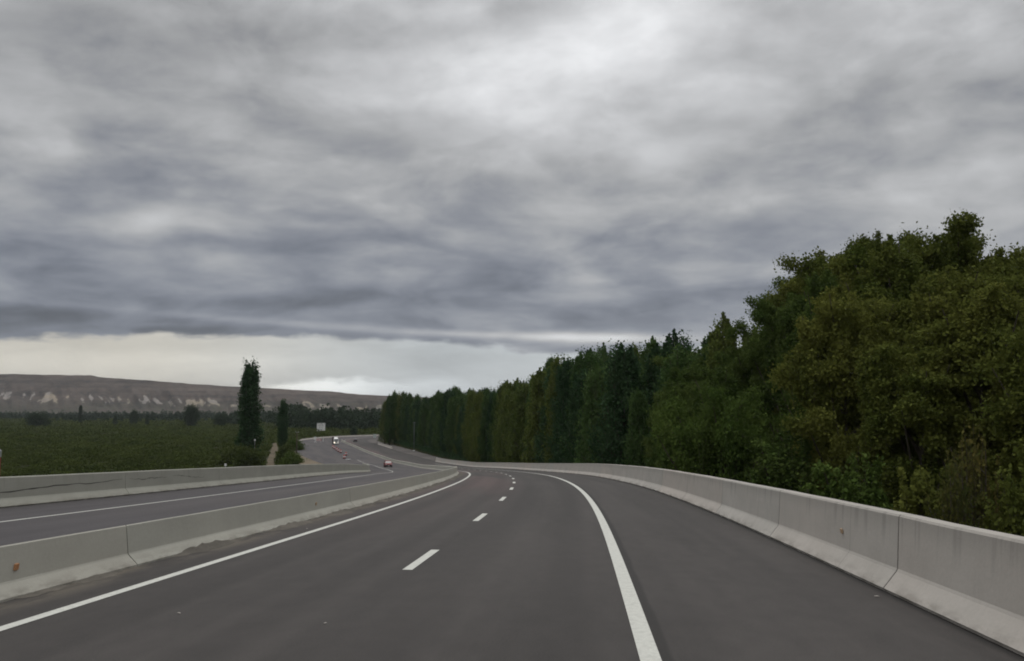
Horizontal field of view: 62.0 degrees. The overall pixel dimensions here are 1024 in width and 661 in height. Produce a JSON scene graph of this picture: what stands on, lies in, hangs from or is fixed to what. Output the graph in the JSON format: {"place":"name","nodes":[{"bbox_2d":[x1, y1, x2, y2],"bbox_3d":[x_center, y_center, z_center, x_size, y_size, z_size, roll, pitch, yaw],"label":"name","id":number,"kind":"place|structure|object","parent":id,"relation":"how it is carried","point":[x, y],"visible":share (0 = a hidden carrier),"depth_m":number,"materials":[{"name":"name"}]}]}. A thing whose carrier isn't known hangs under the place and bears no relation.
{"place":"outdoors","nodes":[
{"label":"outdoors","id":0,"kind":"place"},
{"bbox_2d":[0,374,429,414],"bbox_3d":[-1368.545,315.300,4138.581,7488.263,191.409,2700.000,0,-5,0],"label":"hills","id":1,"kind":"structure","parent":0,"point":[55,394],"depth_m":3416.58,"materials":[{"name":"stone"}]},
{"bbox_2d":[0,436,440,545],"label":"opposing road","id":2,"kind":"structure","parent":0,"point":[19,524],"depth_m":34.84,"materials":[{"name":"asphalt"}]},
{"bbox_2d":[299,435,379,440],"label":"guard wall","id":3,"kind":"structure","parent":2,"relation":"on","point":[336,436],"depth_m":490.66,"materials":[{"name":"concrete"}]},
{"bbox_2d":[7,414,449,475],"bbox_3d":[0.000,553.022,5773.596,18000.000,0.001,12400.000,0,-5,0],"label":"ground","id":4,"kind":"structure","parent":0,"point":[181,445],"depth_m":340.81,"materials":[{"name":"plant"}]},
{"bbox_2d":[24,411,54,425],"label":"round tree","id":5,"kind":"object","parent":4,"relation":"on","point":[36,419],"visible":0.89,"depth_m":772.62,"materials":[{"name":"green plant"}]},
{"bbox_2d":[128,409,139,423],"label":"round tree","id":6,"kind":"object","parent":4,"relation":"on","point":[133,417],"visible":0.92,"depth_m":893.33,"materials":[{"name":"green plant"}]},
{"bbox_2d":[0,417,380,476],"bbox_3d":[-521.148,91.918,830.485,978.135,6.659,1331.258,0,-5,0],"label":"scrub","id":7,"kind":"object","parent":4,"relation":"on","point":[81,442],"visible":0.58,"depth_m":367.64,"materials":[{"name":"green plant"}]},
{"bbox_2d":[0,402,381,429],"bbox_3d":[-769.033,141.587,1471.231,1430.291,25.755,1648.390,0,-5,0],"label":"woods","id":8,"kind":"object","parent":4,"relation":"on","point":[300,415],"visible":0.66,"depth_m":741.63,"materials":[{"name":"green plant"}]},
{"bbox_2d":[181,403,200,425],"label":"round tree","id":9,"kind":"object","parent":4,"relation":"on","point":[191,415],"visible":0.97,"depth_m":822.81,"materials":[{"name":"green plant"}]},
{"bbox_2d":[210,414,227,425],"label":"round tree","id":10,"kind":"object","parent":4,"relation":"on","point":[220,419],"visible":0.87,"depth_m":793.18,"materials":[{"name":"green plant"}]},
{"bbox_2d":[213,443,250,465],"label":"leafy shrub","id":11,"kind":"object","parent":4,"relation":"on","point":[228,453],"visible":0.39,"depth_m":235.35,"materials":[{"name":"green plant"}]},
{"bbox_2d":[228,444,265,466],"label":"leafy shrub","id":12,"kind":"object","parent":4,"relation":"on","point":[252,457],"visible":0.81,"depth_m":221.14,"materials":[{"name":"green plant"}]},
{"bbox_2d":[234,356,265,450],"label":"lombardy poplar","id":13,"kind":"object","parent":4,"relation":"on","point":[250,418],"visible":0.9,"depth_m":243.76,"materials":[{"name":"green plant"}]},
{"bbox_2d":[276,399,289,446],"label":"lombardy poplar","id":14,"kind":"object","parent":4,"relation":"on","point":[282,425],"visible":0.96,"depth_m":327.49,"materials":[{"name":"green plant"}]},
{"bbox_2d":[274,442,297,458],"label":"leafy shrub","id":15,"kind":"object","parent":4,"relation":"on","point":[285,448],"visible":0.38,"depth_m":258.81,"materials":[{"name":"green plant"}]},
{"bbox_2d":[278,450,304,464],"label":"leafy shrub","id":16,"kind":"object","parent":4,"relation":"on","point":[289,458],"visible":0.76,"depth_m":232.39,"materials":[{"name":"green plant"}]},
{"bbox_2d":[283,438,308,449],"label":"leafy shrub","id":17,"kind":"object","parent":4,"relation":"on","point":[300,446],"visible":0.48,"depth_m":325.86,"materials":[{"name":"green plant"}]},
{"bbox_2d":[378,401,387,443],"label":"poplar tree","id":18,"kind":"object","parent":4,"relation":"on","point":[383,413],"visible":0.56,"depth_m":396.14,"materials":[{"name":"green plant"}]},
{"bbox_2d":[383,393,395,444],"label":"poplar tree","id":19,"kind":"object","parent":4,"relation":"on","point":[389,427],"visible":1,"depth_m":385.12,"materials":[{"name":"green plant"}]},
{"bbox_2d":[387,390,398,443],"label":"poplar tree","id":20,"kind":"object","parent":4,"relation":"on","point":[394,397],"visible":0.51,"depth_m":399.28,"materials":[{"name":"green plant"}]},
{"bbox_2d":[394,391,402,441],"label":"poplar tree","id":21,"kind":"object","parent":4,"relation":"on","point":[399,404],"visible":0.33,"depth_m":393.51,"materials":[{"name":"green plant"}]},
{"bbox_2d":[394,392,413,442],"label":"poplar tree","id":22,"kind":"object","parent":4,"relation":"on","point":[408,399],"visible":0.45,"depth_m":384.02,"materials":[{"name":"green plant"}]},
{"bbox_2d":[412,408,418,447],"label":"poplar tree","id":23,"kind":"object","parent":4,"relation":"on","point":[416,413],"visible":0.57,"depth_m":350.99,"materials":[{"name":"green plant"}]},
{"bbox_2d":[416,400,428,447],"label":"poplar tree","id":24,"kind":"object","parent":4,"relation":"on","point":[423,411],"visible":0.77,"depth_m":331.81,"materials":[{"name":"green plant"}]},
{"bbox_2d":[430,390,439,452],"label":"poplar tree","id":25,"kind":"object","parent":4,"relation":"on","point":[436,408],"visible":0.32,"depth_m":313.27,"materials":[{"name":"green plant"}]},
{"bbox_2d":[390,440,482,461],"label":"undergrowth","id":26,"kind":"object","parent":4,"relation":"on","point":[426,448],"visible":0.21,"depth_m":312.18,"materials":[{"name":"green plant"}]},
{"bbox_2d":[433,391,445,450],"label":"poplar tree","id":27,"kind":"object","parent":4,"relation":"on","point":[440,402],"visible":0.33,"depth_m":297.50,"materials":[{"name":"green plant"}]},
{"bbox_2d":[435,388,456,456],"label":"poplar tree","id":28,"kind":"object","parent":4,"relation":"on","point":[449,394],"visible":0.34,"depth_m":288.75,"materials":[{"name":"green plant"}]},
{"bbox_2d":[448,396,460,456],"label":"poplar tree","id":29,"kind":"object","parent":4,"relation":"on","point":[454,404],"visible":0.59,"depth_m":279.35,"materials":[{"name":"green plant"}]},
{"bbox_2d":[453,403,464,457],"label":"poplar tree","id":30,"kind":"object","parent":4,"relation":"on","point":[458,434],"visible":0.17,"depth_m":268.83,"materials":[{"name":"green plant"}]},
{"bbox_2d":[457,404,467,458],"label":"poplar tree","id":31,"kind":"object","parent":4,"relation":"on","point":[460,436],"visible":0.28,"depth_m":263.84,"materials":[{"name":"green plant"}]},
{"bbox_2d":[458,388,475,460],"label":"poplar tree","id":32,"kind":"object","parent":4,"relation":"on","point":[470,397],"visible":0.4,"depth_m":249.28,"materials":[{"name":"green plant"}]},
{"bbox_2d":[464,403,474,461],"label":"poplar tree","id":33,"kind":"object","parent":4,"relation":"on","point":[471,411],"visible":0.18,"depth_m":244.46,"materials":[{"name":"green plant"}]},
{"bbox_2d":[467,412,477,461],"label":"poplar tree","id":34,"kind":"object","parent":4,"relation":"on","point":[469,443],"visible":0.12,"depth_m":238.15,"materials":[{"name":"green plant"}]},
{"bbox_2d":[466,389,482,461],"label":"poplar tree","id":35,"kind":"object","parent":4,"relation":"on","point":[478,400],"visible":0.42,"depth_m":232.80,"materials":[{"name":"green plant"}]},
{"bbox_2d":[473,408,482,461],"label":"poplar tree","id":36,"kind":"object","parent":4,"relation":"on","point":[478,416],"visible":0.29,"depth_m":227.56,"materials":[{"name":"green plant"}]},
{"bbox_2d":[476,394,490,461],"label":"poplar tree","id":37,"kind":"object","parent":4,"relation":"on","point":[483,423],"visible":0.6,"depth_m":223.38,"materials":[{"name":"green plant"}]},
{"bbox_2d":[484,390,495,461],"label":"poplar tree","id":38,"kind":"object","parent":4,"relation":"on","point":[489,407],"visible":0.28,"depth_m":218.77,"materials":[{"name":"green plant"}]},
{"bbox_2d":[486,391,498,462],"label":"poplar tree","id":39,"kind":"object","parent":4,"relation":"on","point":[495,403],"visible":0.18,"depth_m":214.06,"materials":[{"name":"green plant"}]},
{"bbox_2d":[493,388,507,462],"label":"poplar tree","id":40,"kind":"object","parent":4,"relation":"on","point":[501,412],"visible":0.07,"depth_m":203.64,"materials":[{"name":"green plant"}]},
{"bbox_2d":[489,379,515,462],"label":"poplar tree","id":41,"kind":"object","parent":4,"relation":"on","point":[507,385],"visible":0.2,"depth_m":209.00,"materials":[{"name":"green plant"}]},
{"bbox_2d":[492,388,513,462],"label":"poplar tree","id":42,"kind":"object","parent":4,"relation":"on","point":[499,435],"visible":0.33,"depth_m":197.28,"materials":[{"name":"green plant"}]},
{"bbox_2d":[501,391,525,462],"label":"poplar tree","id":43,"kind":"object","parent":4,"relation":"on","point":[511,402],"visible":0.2,"depth_m":192.91,"materials":[{"name":"green plant"}]},
{"bbox_2d":[505,380,529,462],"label":"poplar tree","id":44,"kind":"object","parent":4,"relation":"on","point":[521,395],"visible":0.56,"depth_m":187.49,"materials":[{"name":"green plant"}]},
{"bbox_2d":[522,372,540,460],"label":"poplar tree","id":45,"kind":"object","parent":4,"relation":"on","point":[527,411],"visible":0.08,"depth_m":175.82,"materials":[{"name":"green plant"}]},
{"bbox_2d":[518,367,547,462],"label":"poplar tree","id":46,"kind":"object","parent":4,"relation":"on","point":[537,394],"visible":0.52,"depth_m":170.17,"materials":[{"name":"green plant"}]},
{"bbox_2d":[530,365,552,462],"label":"poplar tree","id":47,"kind":"object","parent":4,"relation":"on","point":[539,442],"visible":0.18,"depth_m":160.70,"materials":[{"name":"green plant"}]},
{"bbox_2d":[539,354,570,462],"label":"poplar tree","id":48,"kind":"object","parent":4,"relation":"on","point":[550,389],"visible":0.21,"depth_m":156.75,"materials":[{"name":"green plant"}]},
{"bbox_2d":[545,357,569,462],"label":"poplar tree","id":49,"kind":"object","parent":4,"relation":"on","point":[554,410],"visible":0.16,"depth_m":152.22,"materials":[{"name":"green plant"}]},
{"bbox_2d":[550,358,574,462],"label":"poplar tree","id":50,"kind":"object","parent":4,"relation":"on","point":[563,382],"visible":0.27,"depth_m":146.14,"materials":[{"name":"green plant"}]},
{"bbox_2d":[554,367,591,462],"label":"poplar tree","id":51,"kind":"object","parent":4,"relation":"on","point":[576,392],"visible":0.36,"depth_m":134.88,"materials":[{"name":"green plant"}]},
{"bbox_2d":[557,349,593,461],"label":"poplar tree","id":52,"kind":"object","parent":4,"relation":"on","point":[580,363],"visible":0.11,"depth_m":141.04,"materials":[{"name":"green plant"}]},
{"bbox_2d":[571,362,608,463],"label":"poplar tree","id":53,"kind":"object","parent":4,"relation":"on","point":[595,380],"visible":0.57,"depth_m":124.16,"materials":[{"name":"green plant"}]},
{"bbox_2d":[585,348,603,367],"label":"poplar tree","id":54,"kind":"object","parent":4,"relation":"on","point":[597,358],"visible":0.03,"depth_m":150.49,"materials":[{"name":"green plant"}]},
{"bbox_2d":[596,342,614,372],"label":"poplar tree","id":55,"kind":"object","parent":4,"relation":"on","point":[603,350],"visible":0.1,"depth_m":165.88,"materials":[{"name":"green plant"}]},
{"bbox_2d":[585,340,648,464],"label":"poplar tree","id":56,"kind":"object","parent":4,"relation":"on","point":[622,377],"visible":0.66,"depth_m":112.07,"materials":[{"name":"green plant"}]},
{"bbox_2d":[621,387,654,466],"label":"poplar tree","id":57,"kind":"object","parent":4,"relation":"on","point":[638,416],"visible":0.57,"depth_m":101.84,"materials":[{"name":"green plant"}]},
{"bbox_2d":[628,365,650,464],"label":"poplar tree","id":58,"kind":"object","parent":4,"relation":"on","point":[642,374],"visible":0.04,"depth_m":118.38,"materials":[{"name":"green plant"}]},
{"bbox_2d":[638,336,662,382],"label":"poplar tree","id":59,"kind":"object","parent":4,"relation":"on","point":[650,345],"visible":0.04,"depth_m":134.46,"materials":[{"name":"green plant"}]},
{"bbox_2d":[639,342,662,436],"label":"poplar tree","id":60,"kind":"object","parent":4,"relation":"on","point":[650,373],"visible":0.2,"depth_m":113.33,"materials":[{"name":"green plant"}]},
{"bbox_2d":[641,387,670,466],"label":"cottonwood tree","id":61,"kind":"object","parent":4,"relation":"on","point":[649,424],"visible":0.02,"depth_m":91.61,"materials":[{"name":"green plant"}]},
{"bbox_2d":[641,340,699,461],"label":"tree","id":62,"kind":"object","parent":4,"relation":"on","point":[680,360],"visible":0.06,"depth_m":93.18,"materials":[{"name":"green plant"}]},
{"bbox_2d":[646,328,697,439],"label":"tree","id":63,"kind":"object","parent":4,"relation":"on","point":[667,346],"visible":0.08,"depth_m":109.06,"materials":[{"name":"green plant"}]},
{"bbox_2d":[654,422,691,468],"bbox_3d":[13.487,14.618,62.822,6.950,16.054,7.252,4,-6,-34],"label":"willow tree","id":64,"kind":"object","parent":4,"relation":"on","point":[664,458],"visible":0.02,"depth_m":62.94,"materials":[{"name":"green plant"}]},
{"bbox_2d":[644,366,702,467],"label":"cottonwood tree","id":65,"kind":"object","parent":4,"relation":"on","point":[674,371],"visible":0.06,"depth_m":84.58,"materials":[{"name":"green plant"}]},
{"bbox_2d":[648,382,702,467],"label":"cottonwood tree","id":66,"kind":"object","parent":4,"relation":"on","point":[684,395],"visible":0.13,"depth_m":77.98,"materials":[{"name":"green plant"}]},
{"bbox_2d":[649,345,708,383],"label":"cottonwood tree","id":67,"kind":"object","parent":4,"relation":"on","point":[657,360],"visible":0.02,"depth_m":97.70,"materials":[{"name":"green plant"}]},
{"bbox_2d":[696,332,710,358],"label":"poplar tree","id":68,"kind":"object","parent":4,"relation":"on","point":[704,343],"visible":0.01,"depth_m":110.64,"materials":[{"name":"green plant"}]},
{"bbox_2d":[654,361,763,461],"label":"cottonwood tree","id":69,"kind":"object","parent":4,"relation":"on","point":[719,376],"visible":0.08,"depth_m":72.97,"materials":[{"name":"green plant"}]},
{"bbox_2d":[703,311,741,370],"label":"poplar tree","id":70,"kind":"object","parent":4,"relation":"on","point":[717,336],"visible":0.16,"depth_m":91.46,"materials":[{"name":"green plant"}]},
{"bbox_2d":[644,380,811,482],"bbox_3d":[14.460,12.614,56.088,11.032,18.790,10.323,-4,-7,39],"label":"tree","id":71,"kind":"object","parent":4,"relation":"on","point":[715,442],"visible":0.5,"depth_m":55.18,"materials":[{"name":"green plant"}]},
{"bbox_2d":[699,347,782,436],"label":"cottonwood tree","id":72,"kind":"object","parent":4,"relation":"on","point":[723,359],"visible":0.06,"depth_m":84.71,"materials":[{"name":"green plant"}]},
{"bbox_2d":[722,316,780,453],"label":"cottonwood tree","id":73,"kind":"object","parent":4,"relation":"on","point":[744,372],"visible":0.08,"depth_m":77.02,"materials":[{"name":"green plant"}]},
{"bbox_2d":[738,322,766,412],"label":"tree","id":74,"kind":"object","parent":4,"relation":"on","point":[743,342],"visible":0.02,"depth_m":98.62,"materials":[{"name":"green plant"}]},
{"bbox_2d":[745,272,793,411],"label":"cottonwood tree","id":75,"kind":"object","parent":4,"relation":"on","point":[776,283],"visible":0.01,"depth_m":89.08,"materials":[{"name":"green plant"}]},
{"bbox_2d":[739,431,818,493],"bbox_3d":[15.665,13.301,46.847,6.950,15.697,7.252,3,-6,-31],"label":"leafy shrub","id":76,"kind":"object","parent":4,"relation":"on","point":[780,468],"visible":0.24,"depth_m":45.95,"materials":[{"name":"green plant"}]},
{"bbox_2d":[734,287,839,459],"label":"cottonwood tree","id":77,"kind":"object","parent":4,"relation":"on","point":[768,353],"visible":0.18,"depth_m":71.08,"materials":[{"name":"green plant"}]},
{"bbox_2d":[763,267,850,460],"bbox_3d":[23.776,8.844,63.827,8.643,27.864,10.855,-5,-7,43],"label":"cottonwood tree","id":78,"kind":"object","parent":4,"relation":"on","point":[815,286],"visible":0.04,"depth_m":64.70,"materials":[{"name":"green plant"}]},
{"bbox_2d":[761,232,872,415],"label":"cottonwood tree","id":79,"kind":"object","parent":4,"relation":"on","point":[792,285],"visible":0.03,"depth_m":80.91,"materials":[{"name":"green plant"}]},
{"bbox_2d":[773,237,870,292],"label":"cottonwood tree","id":80,"kind":"object","parent":4,"relation":"on","point":[821,265],"visible":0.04,"depth_m":75.19,"materials":[{"name":"green plant"}]},
{"bbox_2d":[765,285,922,494],"bbox_3d":[18.414,9.282,46.341,8.446,23.591,9.731,3,-6,-31],"label":"cottonwood tree","id":81,"kind":"object","parent":4,"relation":"on","point":[834,334],"visible":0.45,"depth_m":45.95,"materials":[{"name":"green plant"}]},
{"bbox_2d":[799,450,893,509],"bbox_3d":[14.603,12.545,35.781,5.439,15.117,5.212,-4,-7,38],"label":"leafy shrub","id":82,"kind":"object","parent":4,"relation":"on","point":[850,488],"visible":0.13,"depth_m":35.40,"materials":[{"name":"green plant"}]},
{"bbox_2d":[805,242,897,482],"bbox_3d":[25.421,8.090,57.686,9.812,28.230,12.523,-3,-6,32],"label":"cottonwood tree","id":83,"kind":"object","parent":4,"relation":"on","point":[843,289],"visible":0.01,"depth_m":58.97,"materials":[{"name":"green plant"}]},
{"bbox_2d":[787,235,971,493],"bbox_3d":[23.738,7.651,51.930,10.384,28.145,11.774,0,-5,-2],"label":"cottonwood tree","id":84,"kind":"object","parent":4,"relation":"on","point":[889,277],"visible":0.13,"depth_m":51.57,"materials":[{"name":"green plant"}]},
{"bbox_2d":[855,228,916,256],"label":"cottonwood tree","id":85,"kind":"object","parent":4,"relation":"on","point":[873,244],"visible":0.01,"depth_m":68.73,"materials":[{"name":"green plant"}]},
{"bbox_2d":[852,341,1007,508],"bbox_3d":[18.756,10.324,38.954,7.636,20.043,9.590,-4,-7,39],"label":"cottonwood tree","id":86,"kind":"object","parent":4,"relation":"on","point":[902,403],"visible":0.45,"depth_m":38.20,"materials":[{"name":"green plant"}]},
{"bbox_2d":[890,462,977,527],"bbox_3d":[15.526,12.170,30.367,4.998,14.918,4.812,0,-5,0],"label":"leafy shrub","id":87,"kind":"object","parent":4,"relation":"on","point":[917,495],"visible":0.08,"depth_m":30.22,"materials":[{"name":"green plant"}]},
{"bbox_2d":[852,264,1023,489],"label":"cottonwood tree","id":88,"kind":"object","parent":4,"relation":"on","point":[924,306],"visible":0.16,"depth_m":44.87,"materials":[{"name":"green plant"}]},
{"bbox_2d":[897,208,995,280],"bbox_3d":[30.259,7.184,59.494,14.693,30.445,11.512,2,-6,-24],"label":"cottonwood tree","id":89,"kind":"object","parent":4,"relation":"on","point":[959,244],"visible":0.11,"depth_m":58.28,"materials":[{"name":"green plant"}]},
{"bbox_2d":[923,448,984,528],"bbox_3d":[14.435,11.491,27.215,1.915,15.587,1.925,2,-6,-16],"label":"leafy shrub","id":90,"kind":"object","parent":4,"relation":"on","point":[948,515],"visible":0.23,"depth_m":27.48,"materials":[{"name":"green plant"}]},
{"bbox_2d":[910,280,1023,512],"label":"cottonwood tree","id":91,"kind":"object","parent":4,"relation":"on","point":[996,317],"visible":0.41,"depth_m":38.03,"materials":[{"name":"green plant"}]},
{"bbox_2d":[946,418,1003,525],"bbox_3d":[16.104,11.195,28.431,2.888,16.455,2.872,2,-6,-17],"label":"leafy shrub","id":92,"kind":"object","parent":4,"relation":"on","point":[979,487],"visible":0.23,"depth_m":28.88,"materials":[{"name":"green plant"}]},
{"bbox_2d":[958,325,1023,512],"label":"cottonwood tree","id":93,"kind":"object","parent":4,"relation":"on","point":[1007,417],"visible":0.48,"depth_m":32.74,"materials":[{"name":"green plant"}]},
{"bbox_2d":[964,242,1023,284],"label":"cottonwood tree","id":94,"kind":"object","parent":4,"relation":"on","point":[999,261],"visible":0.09,"depth_m":52.95,"materials":[{"name":"green plant"}]},
{"bbox_2d":[964,267,1023,307],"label":"cottonwood tree","id":95,"kind":"object","parent":4,"relation":"on","point":[1014,284],"visible":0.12,"depth_m":44.51,"materials":[{"name":"green plant"}]},
{"bbox_2d":[977,463,1023,536],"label":"leafy shrub","id":96,"kind":"object","parent":4,"relation":"on","point":[1012,514],"visible":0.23,"depth_m":26.31,"materials":[{"name":"green plant"}]},
{"bbox_2d":[266,443,277,465],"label":"dirt track","id":97,"kind":"structure","parent":0,"point":[271,457],"depth_m":303.04,"materials":[{"name":"soil"}]},
{"bbox_2d":[299,456,321,463],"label":"soil verge","id":98,"kind":"structure","parent":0,"point":[308,461],"depth_m":242.44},
{"bbox_2d":[367,438,442,460],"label":"gravel shoulder","id":99,"kind":"object","parent":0,"point":[412,452],"visible":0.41,"depth_m":320.53},
{"bbox_2d":[0,437,1023,660],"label":"road","id":100,"kind":"structure","parent":0,"point":[482,564],"depth_m":11.80,"materials":[{"name":"asphalt"}]},
{"bbox_2d":[0,440,458,602],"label":"median wall","id":101,"kind":"structure","parent":100,"relation":"on","point":[27,567],"depth_m":15.70,"materials":[{"name":"concrete"}]},
{"bbox_2d":[15,473,461,598],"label":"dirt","id":102,"kind":"structure","parent":100,"relation":"on","point":[203,547],"depth_m":17.28,"materials":[{"name":"soil"}]},
{"bbox_2d":[0,0,1023,396],"label":"sky","id":103,"kind":"structure","parent":0,"point":[423,198],"materials":[{"name":"grey"}]},
{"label":"embankment","id":104,"kind":"structure","parent":0,"visible":0},
{"bbox_2d":[0,463,370,507],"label":"boundary wall","id":105,"kind":"structure","parent":104,"relation":"on","point":[16,491],"depth_m":40.04,"materials":[{"name":"concrete"}]},
{"bbox_2d":[435,458,1023,655],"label":"concrete parapet","id":106,"kind":"structure","parent":104,"relation":"on","point":[970,578],"depth_m":12.87,"materials":[{"name":"concrete"}]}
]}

